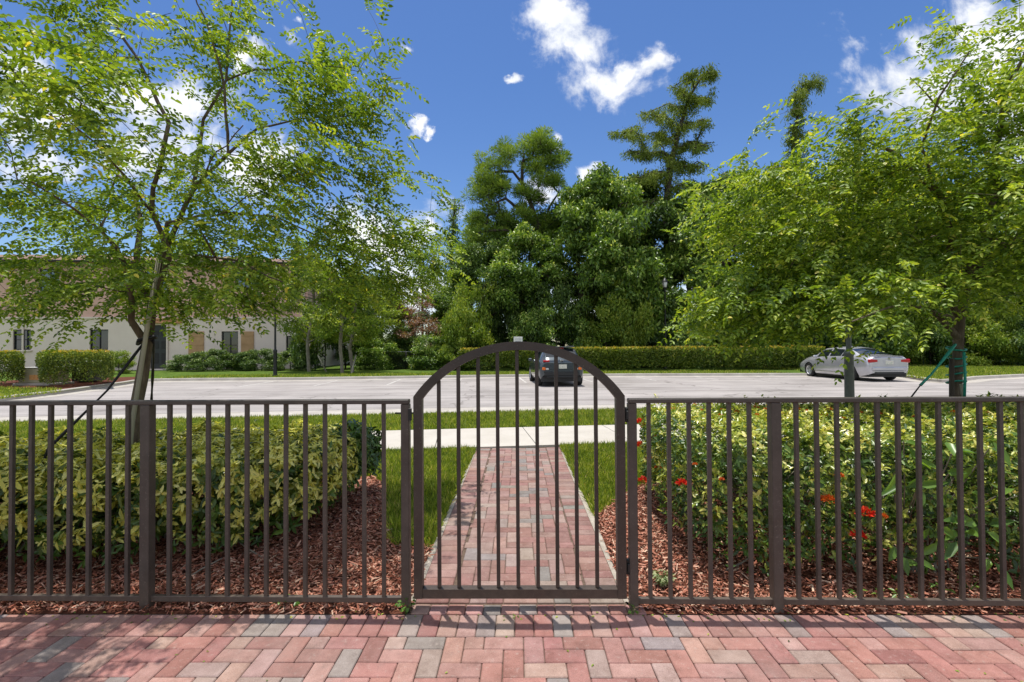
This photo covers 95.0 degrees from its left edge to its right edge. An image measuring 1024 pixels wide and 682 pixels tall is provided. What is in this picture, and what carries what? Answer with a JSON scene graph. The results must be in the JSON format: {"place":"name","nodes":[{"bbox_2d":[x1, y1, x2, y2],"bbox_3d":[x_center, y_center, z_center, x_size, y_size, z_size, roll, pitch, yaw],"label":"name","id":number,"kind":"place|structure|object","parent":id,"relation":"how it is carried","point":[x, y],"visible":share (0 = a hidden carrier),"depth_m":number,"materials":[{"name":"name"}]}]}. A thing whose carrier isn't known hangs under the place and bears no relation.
{"place":"outdoors","nodes":[
{"label":"outdoors","id":0,"kind":"place"},
{"bbox_2d":[0,377,1023,416],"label":"road","id":1,"kind":"structure","parent":0,"point":[679,387],"depth_m":16.20,"materials":[{"name":"grey asphalt"}]},
{"bbox_2d":[0,373,1023,399],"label":"kerb","id":2,"kind":"structure","parent":1,"relation":"on","point":[91,388],"depth_m":22.53,"materials":[{"name":"concrete"}]},
{"bbox_2d":[528,346,582,385],"bbox_3d":[1.784,1.000,20.094,2.040,1.580,4.222,0,-1,-4],"label":"parked car","id":3,"kind":"object","parent":1,"relation":"on","point":[565,368],"visible":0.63,"depth_m":18.11,"materials":[{"name":"grey paint"}]},
{"bbox_2d":[800,346,909,379],"bbox_3d":[15.677,0.985,21.912,2.200,1.492,4.928,0,-1,0],"label":"parked car","id":4,"kind":"object","parent":1,"relation":"on","point":[886,366],"visible":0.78,"depth_m":20.19,"materials":[{"name":"silver metal"}]},
{"bbox_2d":[0,360,1023,393],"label":"lawn","id":5,"kind":"structure","parent":0,"point":[331,369],"depth_m":28.99,"materials":[{"name":"green plant"}]},
{"bbox_2d":[0,377,134,389],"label":"mulch bed","id":6,"kind":"object","parent":5,"relation":"on","point":[66,386],"visible":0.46,"depth_m":19.61,"materials":[{"name":"soil"}]},
{"bbox_2d":[0,349,25,383],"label":"hedge","id":7,"kind":"object","parent":6,"relation":"on","point":[16,364],"visible":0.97,"depth_m":18.32,"materials":[{"name":"green plant"}]},
{"bbox_2d":[12,366,74,385],"bbox_3d":[-19.093,1.423,19.144,1.500,0.730,1.100,0,-1,1],"label":"utility box","id":8,"kind":"object","parent":6,"relation":"on","point":[31,378],"visible":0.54,"depth_m":18.70,"materials":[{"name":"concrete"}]},
{"bbox_2d":[35,349,114,384],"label":"hedge","id":9,"kind":"object","parent":6,"relation":"on","point":[65,358],"visible":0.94,"depth_m":18.04,"materials":[{"name":"green plant"}]},
{"bbox_2d":[111,350,136,373],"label":"shrub","id":10,"kind":"object","parent":5,"relation":"on","point":[120,362],"visible":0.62,"depth_m":27.92,"materials":[{"name":"green plant"}]},
{"bbox_2d":[0,254,349,370],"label":"townhouse","id":11,"kind":"structure","parent":5,"relation":"on","point":[117,336],"depth_m":33.17,"materials":[{"name":"beige paint"}]},
{"bbox_2d":[14,330,30,349],"bbox_3d":[-33.888,-0.088,32.542,1.139,1.415,0.080,0,-1,-5],"label":"window","id":12,"kind":"structure","parent":11,"relation":"in","point":[17,339],"depth_m":32.55,"materials":[{"name":"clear glass"}]},
{"bbox_2d":[91,329,107,349],"bbox_3d":[-28.940,-0.089,32.976,1.211,1.434,0.080,0,-1,-5],"label":"window","id":13,"kind":"structure","parent":11,"relation":"in","point":[101,342],"depth_m":32.99,"materials":[{"name":"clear glass"}]},
{"bbox_2d":[151,325,165,368],"bbox_3d":[-24.986,0.438,33.327,1.237,3.138,0.075,0,-1,-5],"label":"door","id":14,"kind":"structure","parent":11,"relation":"in","point":[160,343],"depth_m":33.30,"materials":[{"name":"grey"}]},
{"bbox_2d":[222,331,237,356],"bbox_3d":[-20.232,0.300,33.732,1.137,1.972,0.080,0,-1,-5],"label":"window","id":15,"kind":"structure","parent":11,"relation":"in","point":[226,336],"depth_m":33.75,"materials":[{"name":"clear glass"}]},
{"bbox_2d":[162,353,207,371],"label":"foundation shrub","id":16,"kind":"object","parent":5,"relation":"on","point":[173,365],"visible":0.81,"depth_m":30.20,"materials":[{"name":"green plant"}]},
{"bbox_2d":[176,351,214,371],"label":"foundation shrub","id":17,"kind":"object","parent":5,"relation":"on","point":[200,356],"visible":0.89,"depth_m":30.09,"materials":[{"name":"green plant"}]},
{"bbox_2d":[204,348,239,370],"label":"foundation shrub","id":18,"kind":"object","parent":5,"relation":"on","point":[215,353],"visible":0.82,"depth_m":30.59,"materials":[{"name":"green plant"}]},
{"bbox_2d":[231,351,262,370],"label":"foundation shrub","id":19,"kind":"object","parent":5,"relation":"on","point":[240,355],"visible":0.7,"depth_m":30.50,"materials":[{"name":"green plant"}]},
{"bbox_2d":[238,348,278,370],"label":"foundation shrub","id":20,"kind":"object","parent":5,"relation":"on","point":[262,352],"visible":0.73,"depth_m":30.68,"materials":[{"name":"green plant"}]},
{"bbox_2d":[254,353,288,370],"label":"foundation shrub","id":21,"kind":"object","parent":5,"relation":"on","point":[268,366],"visible":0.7,"depth_m":30.48,"materials":[{"name":"green plant"}]},
{"bbox_2d":[273,266,278,375],"bbox_3d":[-12.256,-1.109,24.285,0.425,5.900,0.425,-1,-1,23],"label":"street lamp","id":22,"kind":"object","parent":5,"relation":"on","point":[275,361],"visible":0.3,"depth_m":24.21,"materials":[{"name":"black metal"}]},
{"bbox_2d":[277,350,306,369],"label":"foundation shrub","id":23,"kind":"object","parent":5,"relation":"on","point":[289,358],"visible":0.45,"depth_m":31.01,"materials":[{"name":"green plant"}]},
{"bbox_2d":[269,254,345,371],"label":"young tree","id":24,"kind":"object","parent":5,"relation":"on","point":[296,326],"visible":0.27,"depth_m":28.86,"materials":[{"name":"green plant"}]},
{"bbox_2d":[287,299,362,370],"bbox_3d":[-12.456,-0.441,31.740,4.974,5.133,4.246,0,-1,-24],"label":"shrub","id":25,"kind":"object","parent":5,"relation":"on","point":[298,349],"visible":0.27,"depth_m":30.37,"materials":[{"name":"green plant"}]},
{"bbox_2d":[296,264,379,372],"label":"young tree","id":26,"kind":"object","parent":5,"relation":"on","point":[326,330],"visible":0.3,"depth_m":26.41,"materials":[{"name":"green plant"}]},
{"bbox_2d":[299,291,388,368],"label":"young tree","id":27,"kind":"object","parent":5,"relation":"on","point":[321,349],"visible":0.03,"depth_m":32.73,"materials":[{"name":"green plant"}]},
{"bbox_2d":[313,266,401,371],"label":"young tree","id":28,"kind":"object","parent":5,"relation":"on","point":[372,328],"visible":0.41,"depth_m":27.73,"materials":[{"name":"green plant"}]},
{"bbox_2d":[349,338,403,370],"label":"undergrowth shrub","id":29,"kind":"object","parent":5,"relation":"on","point":[368,361],"visible":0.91,"depth_m":30.69,"materials":[{"name":"green plant"}]},
{"bbox_2d":[345,274,409,363],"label":"young tree","id":30,"kind":"object","parent":5,"relation":"on","point":[390,333],"visible":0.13,"depth_m":32.81,"materials":[{"name":"green plant"}]},
{"bbox_2d":[383,335,429,365],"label":"undergrowth shrub","id":31,"kind":"object","parent":5,"relation":"on","point":[408,341],"visible":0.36,"depth_m":33.24,"materials":[{"name":"green plant"}]},
{"bbox_2d":[381,306,431,358],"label":"woodland tree","id":32,"kind":"object","parent":5,"relation":"on","point":[394,338],"visible":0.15,"depth_m":39.77,"materials":[{"name":"green plant"}]},
{"bbox_2d":[382,295,441,358],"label":"red leaved tree","id":33,"kind":"object","parent":5,"relation":"on","point":[416,322],"visible":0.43,"depth_m":33.30,"materials":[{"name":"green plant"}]},
{"bbox_2d":[404,251,441,335],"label":"pine tree","id":34,"kind":"object","parent":5,"relation":"on","point":[417,256],"visible":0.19,"depth_m":45.73,"materials":[{"name":"green plant"}]},
{"bbox_2d":[402,334,450,369],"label":"undergrowth shrub","id":35,"kind":"object","parent":5,"relation":"on","point":[418,363],"visible":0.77,"depth_m":30.43,"materials":[{"name":"green plant"}]},
{"bbox_2d":[427,198,464,290],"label":"cypress tree","id":36,"kind":"object","parent":5,"relation":"on","point":[453,217],"visible":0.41,"depth_m":44.05,"materials":[{"name":"green plant"}]},
{"bbox_2d":[437,337,465,369],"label":"shrub","id":37,"kind":"object","parent":5,"relation":"on","point":[449,357],"visible":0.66,"depth_m":29.70,"materials":[{"name":"green plant"}]},
{"bbox_2d":[430,339,474,369],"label":"undergrowth shrub","id":38,"kind":"object","parent":5,"relation":"on","point":[437,348],"visible":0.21,"depth_m":30.46,"materials":[{"name":"green plant"}]},
{"bbox_2d":[427,263,496,323],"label":"woodland tree","id":39,"kind":"object","parent":5,"relation":"on","point":[439,310],"visible":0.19,"depth_m":37.02,"materials":[{"name":"green plant"}]},
{"bbox_2d":[435,279,498,368],"bbox_3d":[-2.924,-0.839,31.074,4.192,6.666,3.845,0,-1,-14],"label":"undergrowth shrub","id":40,"kind":"object","parent":5,"relation":"on","point":[452,329],"visible":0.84,"depth_m":30.52,"materials":[{"name":"green plant"}]},
{"bbox_2d":[438,234,526,365],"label":"woodland tree","id":41,"kind":"object","parent":5,"relation":"on","point":[477,258],"visible":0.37,"depth_m":33.12,"materials":[{"name":"green plant"}]},
{"bbox_2d":[473,318,525,365],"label":"undergrowth shrub","id":42,"kind":"object","parent":5,"relation":"on","point":[496,326],"visible":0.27,"depth_m":33.79,"materials":[{"name":"green plant"}]},
{"bbox_2d":[474,217,528,359],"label":"woodland tree","id":43,"kind":"object","parent":5,"relation":"on","point":[512,229],"visible":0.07,"depth_m":37.08,"materials":[{"name":"green plant"}]},
{"bbox_2d":[493,278,527,364],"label":"undergrowth shrub","id":44,"kind":"object","parent":5,"relation":"on","point":[512,317],"visible":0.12,"depth_m":33.09,"materials":[{"name":"green plant"}]},
{"bbox_2d":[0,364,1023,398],"bbox_3d":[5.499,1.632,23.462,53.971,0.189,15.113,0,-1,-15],"label":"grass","id":45,"kind":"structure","parent":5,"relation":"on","point":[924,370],"depth_m":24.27,"materials":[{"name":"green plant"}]},
{"bbox_2d":[456,125,572,264],"bbox_3d":[0.222,-7.603,36.125,9.352,19.099,4.214,0,-1,1],"label":"pine tree","id":46,"kind":"object","parent":5,"relation":"on","point":[487,185],"visible":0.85,"depth_m":35.48,"materials":[{"name":"green plant"}]},
{"bbox_2d":[482,221,573,341],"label":"woodland tree","id":47,"kind":"object","parent":5,"relation":"on","point":[525,277],"visible":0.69,"depth_m":31.69,"materials":[{"name":"green plant"}]},
{"bbox_2d":[507,306,558,369],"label":"undergrowth shrub","id":48,"kind":"object","parent":5,"relation":"on","point":[521,329],"visible":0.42,"depth_m":30.58,"materials":[{"name":"green plant"}]},
{"bbox_2d":[527,280,581,346],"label":"undergrowth shrub","id":49,"kind":"object","parent":5,"relation":"on","point":[562,293],"visible":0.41,"depth_m":31.84,"materials":[{"name":"green plant"}]},
{"bbox_2d":[519,198,607,346],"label":"woodland tree","id":50,"kind":"object","parent":5,"relation":"on","point":[552,213],"visible":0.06,"depth_m":35.54,"materials":[{"name":"green plant"}]},
{"bbox_2d":[521,175,631,343],"bbox_3d":[5.189,-4.787,33.530,7.724,13.599,7.341,-1,-1,31],"label":"woodland tree","id":51,"kind":"object","parent":5,"relation":"on","point":[577,210],"visible":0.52,"depth_m":31.57,"materials":[{"name":"green plant"}]},
{"bbox_2d":[552,295,600,366],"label":"undergrowth shrub","id":52,"kind":"object","parent":5,"relation":"on","point":[581,326],"visible":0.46,"depth_m":31.86,"materials":[{"name":"green plant"}]},
{"bbox_2d":[569,290,613,365],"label":"undergrowth shrub","id":53,"kind":"object","parent":5,"relation":"on","point":[591,314],"visible":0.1,"depth_m":33.64,"materials":[{"name":"green plant"}]},
{"bbox_2d":[577,305,632,367],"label":"undergrowth shrub","id":54,"kind":"object","parent":5,"relation":"on","point":[599,334],"visible":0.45,"depth_m":30.57,"materials":[{"name":"green plant"}]},
{"bbox_2d":[563,161,683,324],"bbox_3d":[7.917,-5.328,32.678,8.841,14.645,8.133,0,-1,-32],"label":"woodland tree","id":55,"kind":"object","parent":5,"relation":"on","point":[642,271],"visible":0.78,"depth_m":30.22,"materials":[{"name":"green plant"}]},
{"bbox_2d":[602,272,658,368],"bbox_3d":[7.823,-1.189,30.942,3.845,7.353,4.192,0,-1,-3],"label":"undergrowth shrub","id":56,"kind":"object","parent":5,"relation":"on","point":[642,322],"visible":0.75,"depth_m":29.76,"materials":[{"name":"green plant"}]},
{"bbox_2d":[458,345,825,369],"bbox_3d":[7.589,0.970,28.202,21.987,1.440,2.710,0,-1,2],"label":"hedge","id":57,"kind":"object","parent":5,"relation":"on","point":[613,354],"visible":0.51,"depth_m":27.38,"materials":[{"name":"green plant"}]},
{"bbox_2d":[607,168,689,361],"bbox_3d":[10.464,-5.627,37.453,9.043,15.690,7.247,-1,-1,29],"label":"woodland tree","id":58,"kind":"object","parent":5,"relation":"on","point":[647,193],"visible":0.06,"depth_m":35.73,"materials":[{"name":"green plant"}]},
{"bbox_2d":[634,321,684,367],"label":"undergrowth shrub","id":59,"kind":"object","parent":5,"relation":"on","point":[656,338],"visible":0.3,"depth_m":30.29,"materials":[{"name":"green plant"}]},
{"bbox_2d":[607,62,721,365],"bbox_3d":[11.945,-9.470,34.941,8.833,22.653,6.991,0,-1,-17],"label":"cypress tree","id":60,"kind":"object","parent":5,"relation":"on","point":[678,130],"visible":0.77,"depth_m":34.73,"materials":[{"name":"green plant"}]},
{"bbox_2d":[625,195,710,340],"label":"woodland tree","id":61,"kind":"object","parent":5,"relation":"on","point":[667,212],"visible":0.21,"depth_m":31.64,"materials":[{"name":"green plant"}]},
{"bbox_2d":[663,291,716,368],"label":"undergrowth shrub","id":62,"kind":"object","parent":5,"relation":"on","point":[680,342],"visible":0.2,"depth_m":30.46,"materials":[{"name":"green plant"}]},
{"bbox_2d":[658,180,763,366],"bbox_3d":[14.372,-4.883,32.603,9.017,13.652,8.295,-1,-1,11],"label":"woodland tree","id":63,"kind":"object","parent":5,"relation":"on","point":[675,261],"visible":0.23,"depth_m":31.40,"materials":[{"name":"green plant"}]},
{"bbox_2d":[710,167,770,265],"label":"woodland tree","id":64,"kind":"object","parent":5,"relation":"on","point":[723,178],"visible":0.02,"depth_m":36.82,"materials":[{"name":"green plant"}]},
{"bbox_2d":[722,161,836,365],"bbox_3d":[18.760,-5.288,32.459,8.954,14.398,7.633,0,-1,-25],"label":"woodland tree","id":65,"kind":"object","parent":5,"relation":"on","point":[777,216],"visible":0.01,"depth_m":31.61,"materials":[{"name":"green plant"}]},
{"bbox_2d":[780,71,827,197],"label":"cypress tree","id":66,"kind":"object","parent":5,"relation":"on","point":[799,95],"visible":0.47,"depth_m":36.84,"materials":[{"name":"green plant"}]},
{"bbox_2d":[779,194,890,351],"bbox_3d":[22.169,-4.223,32.485,8.157,12.452,6.537,0,-1,-9],"label":"woodland tree","id":67,"kind":"object","parent":5,"relation":"on","point":[840,342],"visible":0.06,"depth_m":30.58,"materials":[{"name":"green plant"}]},
{"bbox_2d":[799,310,870,348],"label":"undergrowth shrub","id":68,"kind":"object","parent":5,"relation":"on","point":[855,341],"visible":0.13,"depth_m":30.31,"materials":[{"name":"green plant"}]},
{"bbox_2d":[851,189,926,355],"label":"woodland tree","id":69,"kind":"object","parent":5,"relation":"on","point":[890,349],"visible":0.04,"depth_m":30.65,"materials":[{"name":"green plant"}]},
{"bbox_2d":[881,321,929,358],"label":"undergrowth shrub","id":70,"kind":"object","parent":5,"relation":"on","point":[911,352],"visible":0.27,"depth_m":30.61,"materials":[{"name":"green plant"}]},
{"bbox_2d":[890,298,940,364],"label":"undergrowth shrub","id":71,"kind":"object","parent":5,"relation":"on","point":[917,360],"visible":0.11,"depth_m":32.40,"materials":[{"name":"green plant"}]},
{"bbox_2d":[907,305,977,364],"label":"undergrowth shrub","id":72,"kind":"object","parent":5,"relation":"on","point":[947,339],"visible":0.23,"depth_m":30.84,"materials":[{"name":"green plant"}]},
{"bbox_2d":[918,260,977,364],"bbox_3d":[29.768,-1.694,32.004,3.611,8.526,3.472,0,-1,-33],"label":"undergrowth shrub","id":73,"kind":"object","parent":5,"relation":"on","point":[926,353],"visible":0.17,"depth_m":31.96,"materials":[{"name":"green plant"}]},
{"bbox_2d":[927,308,1017,366],"bbox_3d":[30.032,-0.107,30.906,4.192,4.361,3.845,-1,-1,19],"label":"undergrowth shrub","id":74,"kind":"object","parent":5,"relation":"on","point":[988,339],"visible":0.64,"depth_m":29.86,"materials":[{"name":"green plant"}]},
{"bbox_2d":[968,270,1023,363],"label":"undergrowth shrub","id":75,"kind":"object","parent":5,"relation":"on","point":[1009,324],"visible":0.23,"depth_m":30.61,"materials":[{"name":"green plant"}]},
{"bbox_2d":[972,316,1023,365],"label":"undergrowth shrub","id":76,"kind":"object","parent":5,"relation":"on","point":[1019,334],"visible":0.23,"depth_m":29.72,"materials":[{"name":"green plant"}]},
{"bbox_2d":[993,342,1023,365],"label":"shrub","id":77,"kind":"object","parent":5,"relation":"on","point":[1009,359],"visible":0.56,"depth_m":30.35,"materials":[{"name":"green plant"}]},
{"bbox_2d":[0,0,1023,345],"label":"sky","id":78,"kind":"structure","parent":0,"point":[486,70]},
{"bbox_2d":[26,416,1008,450],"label":"sidewalk","id":79,"kind":"structure","parent":0,"point":[606,433],"depth_m":7.85,"materials":[{"name":"concrete"}]},
{"bbox_2d":[409,447,627,612],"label":"garden path","id":80,"kind":"structure","parent":0,"point":[527,536],"depth_m":3.79,"materials":[{"name":"brick"}]},
{"bbox_2d":[411,452,628,602],"bbox_3d":[0.069,1.607,4.776,1.411,0.069,4.000,0,-1,1],"label":"path edging","id":81,"kind":"object","parent":80,"relation":"on","point":[427,563],"visible":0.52,"depth_m":3.83,"materials":[{"name":"beige concrete"}]},
{"bbox_2d":[24,611,1022,681],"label":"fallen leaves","id":82,"kind":"object","parent":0,"point":[544,615],"visible":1,"depth_m":2.61,"materials":[{"name":"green plant"}]},
{"bbox_2d":[184,413,1013,547],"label":"front lawn","id":83,"kind":"structure","parent":0,"point":[787,459],"depth_m":6.29,"materials":[{"name":"plant"}]},
{"bbox_2d":[0,475,435,616],"bbox_3d":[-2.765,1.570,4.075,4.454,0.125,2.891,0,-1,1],"label":"mulch","id":84,"kind":"object","parent":83,"relation":"on","point":[314,565],"visible":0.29,"depth_m":3.18,"materials":[{"name":"brown wood"}]},
{"bbox_2d":[124,252,161,524],"bbox_3d":[-3.095,0.422,3.919,0.270,2.355,0.051,0,-1,-27],"label":"support pole","id":85,"kind":"object","parent":84,"relation":"on","point":[142,361],"visible":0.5,"depth_m":3.91,"materials":[{"name":"brown wood"}]},
{"bbox_2d":[16,344,141,540],"bbox_3d":[-3.411,0.783,3.724,0.803,1.592,0.094,0,-1,-34],"label":"guy strap","id":86,"kind":"object","parent":85,"relation":"attached to","point":[60,436],"visible":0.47,"depth_m":3.78,"materials":[{"name":"fabric"}]},
{"bbox_2d":[0,418,381,568],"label":"hedge","id":87,"kind":"object","parent":84,"relation":"on","point":[334,447],"visible":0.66,"depth_m":3.40,"materials":[{"name":"green plant"}]},
{"bbox_2d":[0,399,410,611],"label":"metal fence","id":88,"kind":"object","parent":84,"relation":"on","point":[146,595],"visible":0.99,"depth_m":2.75,"materials":[{"name":"brown metal"}]},
{"bbox_2d":[0,0,479,527],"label":"shade tree","id":89,"kind":"object","parent":84,"relation":"on","point":[130,288],"visible":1,"depth_m":3.86,"materials":[{"name":"green plant"}]},
{"bbox_2d":[0,402,890,421],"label":"kerb","id":90,"kind":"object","parent":83,"relation":"on","point":[338,412],"visible":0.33,"depth_m":11.17,"materials":[{"name":"concrete"}]},
{"bbox_2d":[0,402,1009,490],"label":"grass","id":91,"kind":"structure","parent":83,"relation":"on","point":[526,418],"depth_m":9.60,"materials":[{"name":"green plant"}]},
{"bbox_2d":[2,613,1023,681],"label":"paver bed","id":92,"kind":"object","parent":83,"relation":"on","point":[533,623],"depth_m":2.64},
{"bbox_2d":[0,604,1023,681],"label":"patio pavers","id":93,"kind":"object","parent":92,"relation":"on","point":[295,648],"visible":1,"depth_m":2.35,"materials":[{"name":"brick"}]},
{"bbox_2d":[361,440,686,547],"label":"grass","id":94,"kind":"structure","parent":83,"relation":"on","point":[606,471],"depth_m":5.28,"materials":[{"name":"green plant"}]},
{"bbox_2d":[594,480,1023,615],"bbox_3d":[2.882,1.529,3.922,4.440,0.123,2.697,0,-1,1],"label":"mulch","id":95,"kind":"object","parent":83,"relation":"on","point":[676,566],"visible":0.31,"depth_m":3.09,"materials":[{"name":"brown wood"}]},
{"bbox_2d":[653,569,676,587],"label":"weed","id":96,"kind":"object","parent":95,"relation":"on","point":[663,581],"visible":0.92,"depth_m":2.91,"materials":[{"name":"green plant"}]},
{"bbox_2d":[627,396,1023,612],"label":"metal fence","id":97,"kind":"object","parent":95,"relation":"on","point":[777,600],"visible":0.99,"depth_m":2.68,"materials":[{"name":"brown metal"}]},
{"bbox_2d":[395,341,629,598],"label":"arched gate","id":98,"kind":"structure","parent":97,"relation":"attached to","point":[439,590],"depth_m":2.71,"materials":[{"name":"brown metal"}]},
{"bbox_2d":[637,391,1019,580],"bbox_3d":[4.215,1.044,3.996,6.208,1.079,2.412,0,-1,1],"label":"hedge","id":99,"kind":"object","parent":95,"relation":"on","point":[739,439],"visible":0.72,"depth_m":3.22,"materials":[{"name":"green plant"}]},
{"bbox_2d":[882,434,1015,589],"bbox_3d":[2.662,1.053,2.907,0.830,0.959,0.440,0,-1,1],"label":"broad leaved plant","id":100,"kind":"object","parent":95,"relation":"on","point":[951,549],"visible":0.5,"depth_m":2.85,"materials":[{"name":"green plant"}]},
{"bbox_2d":[656,0,1023,462],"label":"shade tree","id":101,"kind":"object","parent":83,"relation":"on","point":[832,283],"visible":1,"depth_m":4.85,"materials":[{"name":"green plant"}]},
{"bbox_2d":[945,346,966,396],"bbox_3d":[5.151,0.352,5.410,0.196,0.585,0.233,0,-1,-15],"label":"trunk tape","id":102,"kind":"object","parent":101,"relation":"attached to","point":[964,372],"visible":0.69,"depth_m":5.30,"materials":[{"name":"green plastic"}]},
{"bbox_2d":[834,157,854,411],"bbox_3d":[7.389,-1.341,10.331,0.425,5.900,0.425,-1,-1,23],"label":"street lamp","id":103,"kind":"object","parent":83,"relation":"on","point":[849,389],"visible":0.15,"depth_m":10.24,"materials":[{"name":"grey metal"}]},
{"bbox_2d":[949,358,954,466],"bbox_3d":[5.020,0.883,5.346,0.058,1.372,0.048,0,-1,1],"label":"support pole","id":104,"kind":"object","parent":83,"relation":"on","point":[951,377],"visible":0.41,"depth_m":5.34,"materials":[{"name":"green wood"}]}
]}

